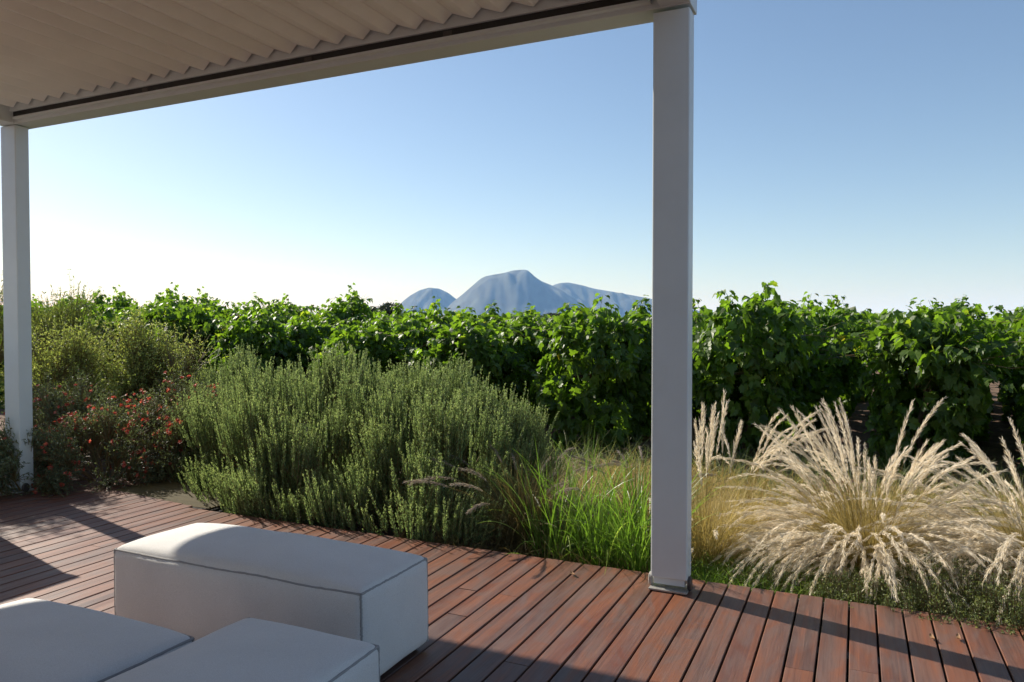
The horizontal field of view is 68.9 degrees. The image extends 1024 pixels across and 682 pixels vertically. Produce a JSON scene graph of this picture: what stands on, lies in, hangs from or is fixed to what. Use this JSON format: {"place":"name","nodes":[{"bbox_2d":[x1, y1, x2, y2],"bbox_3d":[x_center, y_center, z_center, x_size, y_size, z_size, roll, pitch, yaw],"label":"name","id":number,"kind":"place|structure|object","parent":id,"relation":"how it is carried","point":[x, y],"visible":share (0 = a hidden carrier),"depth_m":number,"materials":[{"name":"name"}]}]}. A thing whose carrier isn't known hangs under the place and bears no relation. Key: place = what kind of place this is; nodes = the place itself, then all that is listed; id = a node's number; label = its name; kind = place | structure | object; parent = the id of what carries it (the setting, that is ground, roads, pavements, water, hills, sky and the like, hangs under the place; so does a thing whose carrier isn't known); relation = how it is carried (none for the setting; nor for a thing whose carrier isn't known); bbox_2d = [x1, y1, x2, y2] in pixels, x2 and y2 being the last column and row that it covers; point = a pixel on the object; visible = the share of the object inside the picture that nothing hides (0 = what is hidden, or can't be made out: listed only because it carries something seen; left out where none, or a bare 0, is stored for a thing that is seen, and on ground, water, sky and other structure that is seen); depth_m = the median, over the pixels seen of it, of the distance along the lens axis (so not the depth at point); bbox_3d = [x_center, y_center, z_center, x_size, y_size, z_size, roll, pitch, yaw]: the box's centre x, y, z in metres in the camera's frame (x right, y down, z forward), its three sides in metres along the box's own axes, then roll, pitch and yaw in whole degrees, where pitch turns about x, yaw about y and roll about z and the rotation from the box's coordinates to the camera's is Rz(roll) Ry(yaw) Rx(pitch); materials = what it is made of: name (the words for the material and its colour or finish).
{"place":"outdoors","nodes":[
{"label":"outdoors","id":0,"kind":"place"},
{"bbox_2d":[399,288,455,315],"bbox_3d":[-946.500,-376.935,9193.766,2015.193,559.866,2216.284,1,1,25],"label":"hills","id":1,"kind":"structure","parent":0,"point":[422,299],"depth_m":8972.06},
{"bbox_2d":[0,365,1023,681],"bbox_3d":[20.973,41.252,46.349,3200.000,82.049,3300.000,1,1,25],"label":"ground","id":2,"kind":"structure","parent":0,"point":[992,447],"depth_m":7.45,"materials":[{"name":"plant"}]},
{"bbox_2d":[0,272,40,400],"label":"tall wispy shrub","id":3,"kind":"object","parent":2,"relation":"on","point":[2,339],"visible":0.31,"depth_m":8.58,"materials":[{"name":"green plant"}]},
{"bbox_2d":[0,294,56,408],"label":"grapevine","id":4,"kind":"object","parent":2,"relation":"on","point":[39,303],"visible":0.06,"depth_m":11.73,"materials":[{"name":"green plant"}]},
{"bbox_2d":[0,417,85,496],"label":"flowering shrub","id":5,"kind":"object","parent":2,"relation":"on","point":[54,480],"visible":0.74,"depth_m":5.27,"materials":[{"name":"green plant"}]},
{"bbox_2d":[0,269,120,417],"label":"tall wispy shrub","id":6,"kind":"object","parent":2,"relation":"on","point":[73,314],"visible":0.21,"depth_m":9.00,"materials":[{"name":"green plant"}]},
{"bbox_2d":[0,367,126,470],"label":"flowering shrub","id":7,"kind":"object","parent":2,"relation":"on","point":[50,403],"visible":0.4,"depth_m":6.45,"materials":[{"name":"green plant"}]},
{"bbox_2d":[0,310,130,456],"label":"yellow green shrub","id":8,"kind":"object","parent":2,"relation":"on","point":[61,365],"visible":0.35,"depth_m":7.45,"materials":[{"name":"green plant"}]},
{"bbox_2d":[44,287,119,385],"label":"grapevine","id":9,"kind":"object","parent":2,"relation":"on","point":[101,305],"visible":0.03,"depth_m":12.61,"materials":[{"name":"green plant"}]},
{"bbox_2d":[13,396,175,495],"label":"flowering shrub","id":10,"kind":"object","parent":2,"relation":"on","point":[104,433],"visible":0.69,"depth_m":5.74,"materials":[{"name":"green plant"}]},
{"bbox_2d":[69,301,154,408],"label":"grapevine","id":11,"kind":"object","parent":2,"relation":"on","point":[109,316],"visible":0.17,"depth_m":11.21,"materials":[{"name":"green plant"}]},
{"bbox_2d":[104,285,140,310],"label":"grapevine","id":12,"kind":"object","parent":2,"relation":"on","point":[119,298],"visible":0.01,"depth_m":16.22,"materials":[{"name":"green plant"}]},
{"bbox_2d":[113,301,137,318],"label":"grapevine","id":13,"kind":"object","parent":2,"relation":"on","point":[121,313],"visible":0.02,"depth_m":13.34,"materials":[{"name":"green plant"}]},
{"bbox_2d":[85,299,200,442],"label":"yellow green shrub","id":14,"kind":"object","parent":2,"relation":"on","point":[136,371],"visible":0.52,"depth_m":7.37,"materials":[{"name":"green plant"}]},
{"bbox_2d":[105,477,230,512],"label":"ground","id":15,"kind":"structure","parent":2,"relation":"on","point":[172,491],"depth_m":5.29,"materials":[{"name":"grey"}]},
{"bbox_2d":[108,370,229,477],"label":"flowering shrub","id":16,"kind":"object","parent":2,"relation":"on","point":[170,400],"visible":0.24,"depth_m":6.29,"materials":[{"name":"green plant"}]},
{"bbox_2d":[121,292,219,379],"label":"grapevine","id":17,"kind":"object","parent":2,"relation":"on","point":[153,304],"visible":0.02,"depth_m":12.15,"materials":[{"name":"green plant"}]},
{"bbox_2d":[110,393,231,485],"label":"flowering shrub","id":18,"kind":"object","parent":2,"relation":"on","point":[170,437],"visible":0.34,"depth_m":5.73,"materials":[{"name":"green plant"}]},
{"bbox_2d":[119,297,234,382],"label":"grapevine","id":19,"kind":"object","parent":2,"relation":"on","point":[200,318],"visible":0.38,"depth_m":10.58,"materials":[{"name":"green plant"}]},
{"bbox_2d":[154,282,202,312],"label":"grapevine","id":20,"kind":"object","parent":2,"relation":"on","point":[176,296],"visible":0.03,"depth_m":14.15,"materials":[{"name":"green plant"}]},
{"bbox_2d":[152,321,220,399],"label":"yellow green shrub","id":21,"kind":"object","parent":2,"relation":"on","point":[189,369],"visible":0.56,"depth_m":7.17,"materials":[{"name":"green plant"}]},
{"bbox_2d":[180,286,218,310],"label":"grapevine","id":22,"kind":"object","parent":2,"relation":"on","point":[202,298],"visible":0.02,"depth_m":16.24,"materials":[{"name":"green plant"}]},
{"bbox_2d":[202,303,230,320],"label":"grapevine","id":23,"kind":"object","parent":2,"relation":"on","point":[204,305],"visible":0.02,"depth_m":12.94,"materials":[{"name":"green plant"}]},
{"bbox_2d":[187,306,250,379],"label":"grapevine","id":24,"kind":"object","parent":2,"relation":"on","point":[218,313],"visible":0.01,"depth_m":11.31,"materials":[{"name":"green plant"}]},
{"bbox_2d":[202,297,242,318],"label":"grapevine","id":25,"kind":"object","parent":2,"relation":"on","point":[225,311],"visible":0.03,"depth_m":14.84,"materials":[{"name":"green plant"}]},
{"bbox_2d":[189,340,260,396],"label":"rosemary bush","id":26,"kind":"object","parent":2,"relation":"on","point":[224,373],"visible":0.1,"depth_m":7.35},
{"bbox_2d":[164,364,306,482],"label":"rosemary bush","id":27,"kind":"object","parent":2,"relation":"on","point":[195,404],"visible":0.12,"depth_m":5.80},
{"bbox_2d":[219,302,251,320],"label":"grapevine","id":28,"kind":"object","parent":2,"relation":"on","point":[244,307],"visible":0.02,"depth_m":13.47,"materials":[{"name":"green plant"}]},
{"bbox_2d":[203,299,314,391],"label":"grapevine","id":29,"kind":"object","parent":2,"relation":"on","point":[263,335],"visible":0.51,"depth_m":9.75,"materials":[{"name":"green plant"}]},
{"bbox_2d":[234,292,304,326],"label":"grapevine","id":30,"kind":"object","parent":2,"relation":"on","point":[292,313],"visible":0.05,"depth_m":12.12,"materials":[{"name":"green plant"}]},
{"bbox_2d":[212,412,339,525],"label":"rosemary bush","id":31,"kind":"object","parent":2,"relation":"on","point":[239,501],"visible":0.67,"depth_m":4.79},
{"bbox_2d":[262,293,314,315],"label":"grapevine","id":32,"kind":"object","parent":2,"relation":"on","point":[287,303],"visible":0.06,"depth_m":16.29,"materials":[{"name":"green plant"}]},
{"bbox_2d":[261,306,343,417],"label":"grapevine","id":33,"kind":"object","parent":2,"relation":"on","point":[314,334],"visible":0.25,"depth_m":10.40,"materials":[{"name":"green plant"}]},
{"bbox_2d":[171,341,450,517],"bbox_3d":[-1.495,0.601,5.671,2.293,1.202,1.863,1,1,25],"label":"rosemary bush","id":34,"kind":"object","parent":2,"relation":"on","point":[241,416],"visible":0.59,"depth_m":5.25,"materials":[{"name":"plant"}]},
{"bbox_2d":[296,306,353,377],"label":"grapevine","id":35,"kind":"object","parent":2,"relation":"on","point":[323,312],"visible":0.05,"depth_m":12.84,"materials":[{"name":"green plant"}]},
{"bbox_2d":[303,311,375,380],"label":"grapevine","id":36,"kind":"object","parent":2,"relation":"on","point":[330,321],"visible":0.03,"depth_m":11.37,"materials":[{"name":"green plant"}]},
{"bbox_2d":[316,283,376,326],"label":"grapevine","id":37,"kind":"object","parent":2,"relation":"on","point":[355,307],"visible":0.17,"depth_m":13.42,"materials":[{"name":"green plant"}]},
{"bbox_2d":[306,313,423,411],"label":"grapevine","id":38,"kind":"object","parent":2,"relation":"on","point":[382,339],"visible":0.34,"depth_m":9.19,"materials":[{"name":"green plant"}]},
{"bbox_2d":[361,308,404,365],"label":"grapevine","id":39,"kind":"object","parent":2,"relation":"on","point":[378,314],"visible":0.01,"depth_m":12.09,"materials":[{"name":"green plant"}]},
{"bbox_2d":[375,301,401,314],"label":"pine tree","id":40,"kind":"object","parent":2,"relation":"on","point":[387,306],"visible":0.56,"depth_m":104.16,"materials":[{"name":"green plant"}]},
{"bbox_2d":[290,445,510,548],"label":"rosemary bush","id":41,"kind":"object","parent":2,"relation":"on","point":[314,507],"visible":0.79,"depth_m":4.31,"materials":[{"name":"plant"}]},
{"bbox_2d":[385,300,426,318],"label":"grapevine","id":42,"kind":"object","parent":2,"relation":"on","point":[396,311],"visible":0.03,"depth_m":15.05,"materials":[{"name":"green plant"}]},
{"bbox_2d":[374,308,442,412],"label":"grapevine","id":43,"kind":"object","parent":2,"relation":"on","point":[415,339],"visible":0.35,"depth_m":9.93,"materials":[{"name":"green plant"}]},
{"bbox_2d":[315,349,513,495],"bbox_3d":[-0.750,0.632,5.838,1.777,1.132,1.232,1,1,25],"label":"rosemary bush","id":44,"kind":"object","parent":2,"relation":"on","point":[454,384],"visible":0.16,"depth_m":5.67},
{"bbox_2d":[315,365,542,537],"bbox_3d":[-0.535,0.693,5.115,1.542,1.042,1.602,1,1,25],"label":"rosemary bush","id":45,"kind":"object","parent":2,"relation":"on","point":[374,460],"visible":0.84,"depth_m":4.72,"materials":[{"name":"plant"}]},
{"bbox_2d":[409,296,471,409],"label":"grapevine","id":46,"kind":"object","parent":2,"relation":"on","point":[428,318],"visible":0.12,"depth_m":10.79,"materials":[{"name":"green plant"}]},
{"bbox_2d":[396,305,536,407],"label":"grapevine","id":47,"kind":"object","parent":2,"relation":"on","point":[455,337],"visible":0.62,"depth_m":8.48,"materials":[{"name":"green plant"}]},
{"bbox_2d":[455,300,533,329],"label":"grapevine","id":48,"kind":"object","parent":2,"relation":"on","point":[486,317],"visible":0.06,"depth_m":11.58,"materials":[{"name":"green plant"}]},
{"bbox_2d":[442,381,566,505],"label":"rosemary bush","id":49,"kind":"object","parent":2,"relation":"on","point":[531,428],"visible":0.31,"depth_m":5.30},
{"bbox_2d":[450,307,560,426],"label":"grapevine","id":50,"kind":"object","parent":2,"relation":"on","point":[524,326],"visible":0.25,"depth_m":9.20,"materials":[{"name":"green plant"}]},
{"bbox_2d":[403,445,621,559],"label":"feather grass","id":51,"kind":"object","parent":2,"relation":"on","point":[518,527],"depth_m":4.28,"materials":[{"name":"plant"}]},
{"bbox_2d":[505,303,581,423],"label":"grapevine","id":52,"kind":"object","parent":2,"relation":"on","point":[535,322],"visible":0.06,"depth_m":10.00,"materials":[{"name":"green plant"}]},
{"bbox_2d":[390,493,707,571],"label":"grass","id":53,"kind":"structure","parent":2,"relation":"on","point":[507,549],"depth_m":4.13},
{"bbox_2d":[470,442,644,565],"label":"lemongrass clump","id":54,"kind":"object","parent":2,"relation":"on","point":[555,533],"visible":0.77,"depth_m":4.08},
{"bbox_2d":[484,293,651,452],"bbox_3d":[0.710,0.347,8.107,2.038,1.724,1.213,1,2,31],"label":"grapevine","id":55,"kind":"object","parent":2,"relation":"on","point":[592,344],"visible":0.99,"depth_m":7.72,"materials":[{"name":"green plant"}]},
{"bbox_2d":[511,421,641,541],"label":"lemongrass clump","id":56,"kind":"object","parent":2,"relation":"on","point":[575,483],"visible":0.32,"depth_m":4.41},
{"bbox_2d":[515,449,650,570],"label":"lemongrass clump","id":57,"kind":"object","parent":2,"relation":"on","point":[590,537],"visible":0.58,"depth_m":3.96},
{"bbox_2d":[541,451,717,559],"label":"lemongrass clump","id":58,"kind":"object","parent":2,"relation":"on","point":[640,501],"visible":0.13,"depth_m":4.18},
{"bbox_2d":[549,439,722,573],"bbox_3d":[0.671,0.927,3.986,0.968,0.732,1.087,0,1,7],"label":"lemongrass clump","id":59,"kind":"object","parent":2,"relation":"on","point":[642,556],"visible":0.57,"depth_m":3.81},
{"bbox_2d":[571,295,708,441],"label":"grapevine","id":60,"kind":"object","parent":2,"relation":"on","point":[645,376],"visible":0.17,"depth_m":8.41,"materials":[{"name":"green plant"}]},
{"bbox_2d":[570,446,716,519],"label":"feather grass","id":61,"kind":"object","parent":2,"relation":"on","point":[641,452],"depth_m":5.02,"materials":[{"name":"plant"}]},
{"bbox_2d":[375,305,1005,371],"bbox_3d":[-9.382,-0.833,50.548,93.993,1.515,67.814,1,1,25],"label":"distant vineyard","id":62,"kind":"object","parent":2,"relation":"on","point":[507,314],"depth_m":16.73,"materials":[{"name":"green plant"}]},
{"bbox_2d":[692,327,708,419],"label":"grapevine","id":63,"kind":"object","parent":2,"relation":"on","point":[694,408],"visible":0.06,"depth_m":10.12,"materials":[{"name":"green plant"}]},
{"bbox_2d":[692,298,711,415],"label":"grapevine","id":64,"kind":"object","parent":2,"relation":"on","point":[697,318],"visible":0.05,"depth_m":10.69,"materials":[{"name":"green plant"}]},
{"bbox_2d":[608,389,810,583],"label":"feather grass","id":65,"kind":"object","parent":2,"relation":"on","point":[704,524],"depth_m":4.00,"materials":[{"name":"plant"}]},
{"bbox_2d":[694,409,828,539],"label":"feather grass","id":66,"kind":"object","parent":2,"relation":"on","point":[761,463],"depth_m":4.49,"materials":[{"name":"plant"}]},
{"bbox_2d":[715,560,826,598],"bbox_3d":[1.288,1.169,3.672,0.564,0.141,0.417,1,1,25],"label":"creeping thyme","id":67,"kind":"object","parent":2,"relation":"on","point":[766,581],"visible":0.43,"depth_m":3.64,"materials":[{"name":"green plant"}]},
{"bbox_2d":[692,296,859,446],"bbox_3d":[2.730,0.348,8.168,1.984,1.713,1.323,1,2,31],"label":"grapevine","id":68,"kind":"object","parent":2,"relation":"on","point":[808,383],"visible":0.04,"depth_m":8.04,"materials":[{"name":"green plant"}]},
{"bbox_2d":[530,444,1023,583],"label":"dry grass","id":69,"kind":"structure","parent":2,"relation":"on","point":[710,486],"depth_m":5.42,"materials":[{"name":"plant"}]},
{"bbox_2d":[692,280,871,462],"bbox_3d":[2.439,0.311,7.573,2.085,1.822,1.433,1,2,31],"label":"grapevine","id":70,"kind":"object","parent":2,"relation":"on","point":[726,345],"visible":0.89,"depth_m":7.15,"materials":[{"name":"green plant"}]},
{"bbox_2d":[549,427,1023,530],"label":"weeds","id":71,"kind":"object","parent":2,"relation":"on","point":[743,454],"visible":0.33,"depth_m":6.25,"materials":[{"name":"green plant"}]},
{"bbox_2d":[709,291,871,431],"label":"grapevine","id":72,"kind":"object","parent":2,"relation":"on","point":[829,321],"visible":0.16,"depth_m":9.38,"materials":[{"name":"green plant"}]},
{"bbox_2d":[743,306,869,436],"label":"grapevine","id":73,"kind":"object","parent":2,"relation":"on","point":[824,378],"visible":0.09,"depth_m":8.71,"materials":[{"name":"green plant"}]},
{"bbox_2d":[800,300,868,420],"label":"grapevine","id":74,"kind":"object","parent":2,"relation":"on","point":[847,394],"visible":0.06,"depth_m":10.35,"materials":[{"name":"green plant"}]},
{"bbox_2d":[829,314,874,410],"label":"grapevine","id":75,"kind":"object","parent":2,"relation":"on","point":[847,372],"visible":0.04,"depth_m":10.70,"materials":[{"name":"green plant"}]},
{"bbox_2d":[824,295,880,402],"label":"grapevine","id":76,"kind":"object","parent":2,"relation":"on","point":[830,303],"visible":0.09,"depth_m":12.56,"materials":[{"name":"green plant"}]},
{"bbox_2d":[727,593,978,681],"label":"deck frame","id":77,"kind":"object","parent":2,"relation":"on","point":[847,672],"depth_m":2.87,"materials":[{"name":"brown"}]},
{"bbox_2d":[0,473,1023,681],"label":"deck","id":78,"kind":"structure","parent":77,"relation":"on","point":[495,616],"depth_m":3.05,"materials":[{"name":"wood"}]},
{"bbox_2d":[0,598,194,681],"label":"ottoman","id":79,"kind":"object","parent":78,"relation":"on","point":[41,640],"visible":0.87,"depth_m":1.96,"materials":[{"name":"fabric"}]},
{"bbox_2d":[104,618,379,681],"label":"ottoman","id":80,"kind":"object","parent":78,"relation":"on","point":[251,650],"visible":1,"depth_m":1.88,"materials":[{"name":"fabric"}]},
{"bbox_2d":[113,523,428,675],"bbox_3d":[-0.924,0.944,2.822,1.195,0.381,0.448,1,1,25],"label":"ottoman","id":81,"kind":"object","parent":78,"relation":"on","point":[196,581],"visible":0.87,"depth_m":2.65,"materials":[{"name":"fabric"}]},
{"bbox_2d":[0,0,696,594],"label":"pergola","id":82,"kind":"object","parent":78,"relation":"on","point":[68,60],"visible":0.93,"depth_m":3.75,"materials":[{"name":"metal"}]},
{"bbox_2d":[830,306,876,406],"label":"grapevine","id":83,"kind":"object","parent":2,"relation":"on","point":[854,386],"visible":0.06,"depth_m":11.65,"materials":[{"name":"green plant"}]},
{"bbox_2d":[690,538,1020,626],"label":"short grass","id":84,"kind":"structure","parent":2,"relation":"on","point":[706,575],"depth_m":3.72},
{"bbox_2d":[799,568,919,637],"bbox_3d":[1.575,1.152,3.372,0.530,0.244,0.449,1,1,25],"label":"creeping thyme","id":85,"kind":"object","parent":2,"relation":"on","point":[834,592],"visible":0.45,"depth_m":3.35,"materials":[{"name":"green plant"}]},
{"bbox_2d":[706,397,1023,613],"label":"feather grass","id":86,"kind":"object","parent":2,"relation":"on","point":[792,539],"depth_m":3.78,"materials":[{"name":"plant"}]},
{"bbox_2d":[788,297,1023,477],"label":"grapevine","id":87,"kind":"object","parent":2,"relation":"on","point":[920,348],"visible":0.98,"depth_m":6.44,"materials":[{"name":"green plant"}]},
{"bbox_2d":[811,321,1022,455],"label":"grapevine","id":88,"kind":"object","parent":2,"relation":"on","point":[912,393],"visible":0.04,"depth_m":7.37,"materials":[{"name":"green plant"}]},
{"bbox_2d":[840,309,1016,447],"bbox_3d":[4.741,0.421,8.306,2.060,1.548,1.361,1,2,31],"label":"grapevine","id":89,"kind":"object","parent":2,"relation":"on","point":[983,435],"visible":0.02,"depth_m":7.82,"materials":[{"name":"green plant"}]},
{"bbox_2d":[868,298,995,382],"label":"grapevine","id":90,"kind":"object","parent":2,"relation":"on","point":[971,309],"visible":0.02,"depth_m":9.40,"materials":[{"name":"green plant"}]},
{"bbox_2d":[847,417,1023,627],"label":"feather grass","id":91,"kind":"object","parent":2,"relation":"on","point":[1005,545],"depth_m":3.70,"materials":[{"name":"plant"}]},
{"bbox_2d":[875,571,1002,653],"bbox_3d":[1.804,1.124,3.165,0.530,0.255,0.504,1,1,25],"label":"creeping thyme","id":92,"kind":"object","parent":2,"relation":"on","point":[925,607],"visible":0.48,"depth_m":3.15,"materials":[{"name":"green plant"}]},
{"bbox_2d":[880,549,1023,617],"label":"creeping thyme","id":93,"kind":"object","parent":2,"relation":"on","point":[944,573],"visible":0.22,"depth_m":3.37,"materials":[{"name":"green plant"}]},
{"bbox_2d":[928,295,1023,320],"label":"grapevine","id":94,"kind":"object","parent":2,"relation":"on","point":[981,314],"depth_m":12.45,"materials":[{"name":"green plant"}]},
{"bbox_2d":[944,573,1023,639],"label":"creeping thyme","id":95,"kind":"object","parent":2,"relation":"on","point":[1018,617],"visible":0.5,"depth_m":3.05,"materials":[{"name":"green plant"}]},
{"bbox_2d":[950,305,1023,472],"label":"grapevine","id":96,"kind":"object","parent":2,"relation":"on","point":[1015,363],"visible":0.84,"depth_m":6.46,"materials":[{"name":"green plant"}]},
{"bbox_2d":[974,312,1023,448],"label":"grapevine","id":97,"kind":"object","parent":2,"relation":"on","point":[1021,409],"visible":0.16,"depth_m":7.83,"materials":[{"name":"green plant"}]},
{"bbox_2d":[976,326,1023,411],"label":"grapevine","id":98,"kind":"object","parent":2,"relation":"on","point":[1019,401],"visible":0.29,"depth_m":7.38,"materials":[{"name":"green plant"}]},
{"bbox_2d":[988,306,1023,422],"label":"grapevine","id":99,"kind":"object","parent":2,"relation":"on","point":[1006,410],"visible":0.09,"depth_m":9.99,"materials":[{"name":"green plant"}]},
{"bbox_2d":[989,344,1022,425],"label":"grapevine","id":100,"kind":"object","parent":2,"relation":"on","point":[1015,380],"visible":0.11,"depth_m":9.42,"materials":[{"name":"green plant"}]},
{"bbox_2d":[994,307,1019,404],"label":"grapevine","id":101,"kind":"object","parent":2,"relation":"on","point":[1000,393],"visible":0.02,"depth_m":12.47,"materials":[{"name":"green plant"}]},
{"bbox_2d":[993,327,1023,428],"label":"grapevine","id":102,"kind":"object","parent":2,"relation":"on","point":[1020,385],"visible":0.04,"depth_m":8.88,"materials":[{"name":"green plant"}]},
{"bbox_2d":[0,0,1023,318],"label":"sky","id":103,"kind":"structure","parent":0,"point":[870,153],"materials":[{"name":"blue"}]},
{"bbox_2d":[443,270,587,321],"bbox_3d":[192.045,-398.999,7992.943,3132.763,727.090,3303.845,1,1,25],"label":"hills","id":104,"kind":"structure","parent":0,"point":[518,290],"depth_m":7455.50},
{"bbox_2d":[553,283,699,316],"bbox_3d":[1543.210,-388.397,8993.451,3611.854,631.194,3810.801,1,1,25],"label":"hills","id":105,"kind":"structure","parent":0,"point":[584,295],"depth_m":8601.56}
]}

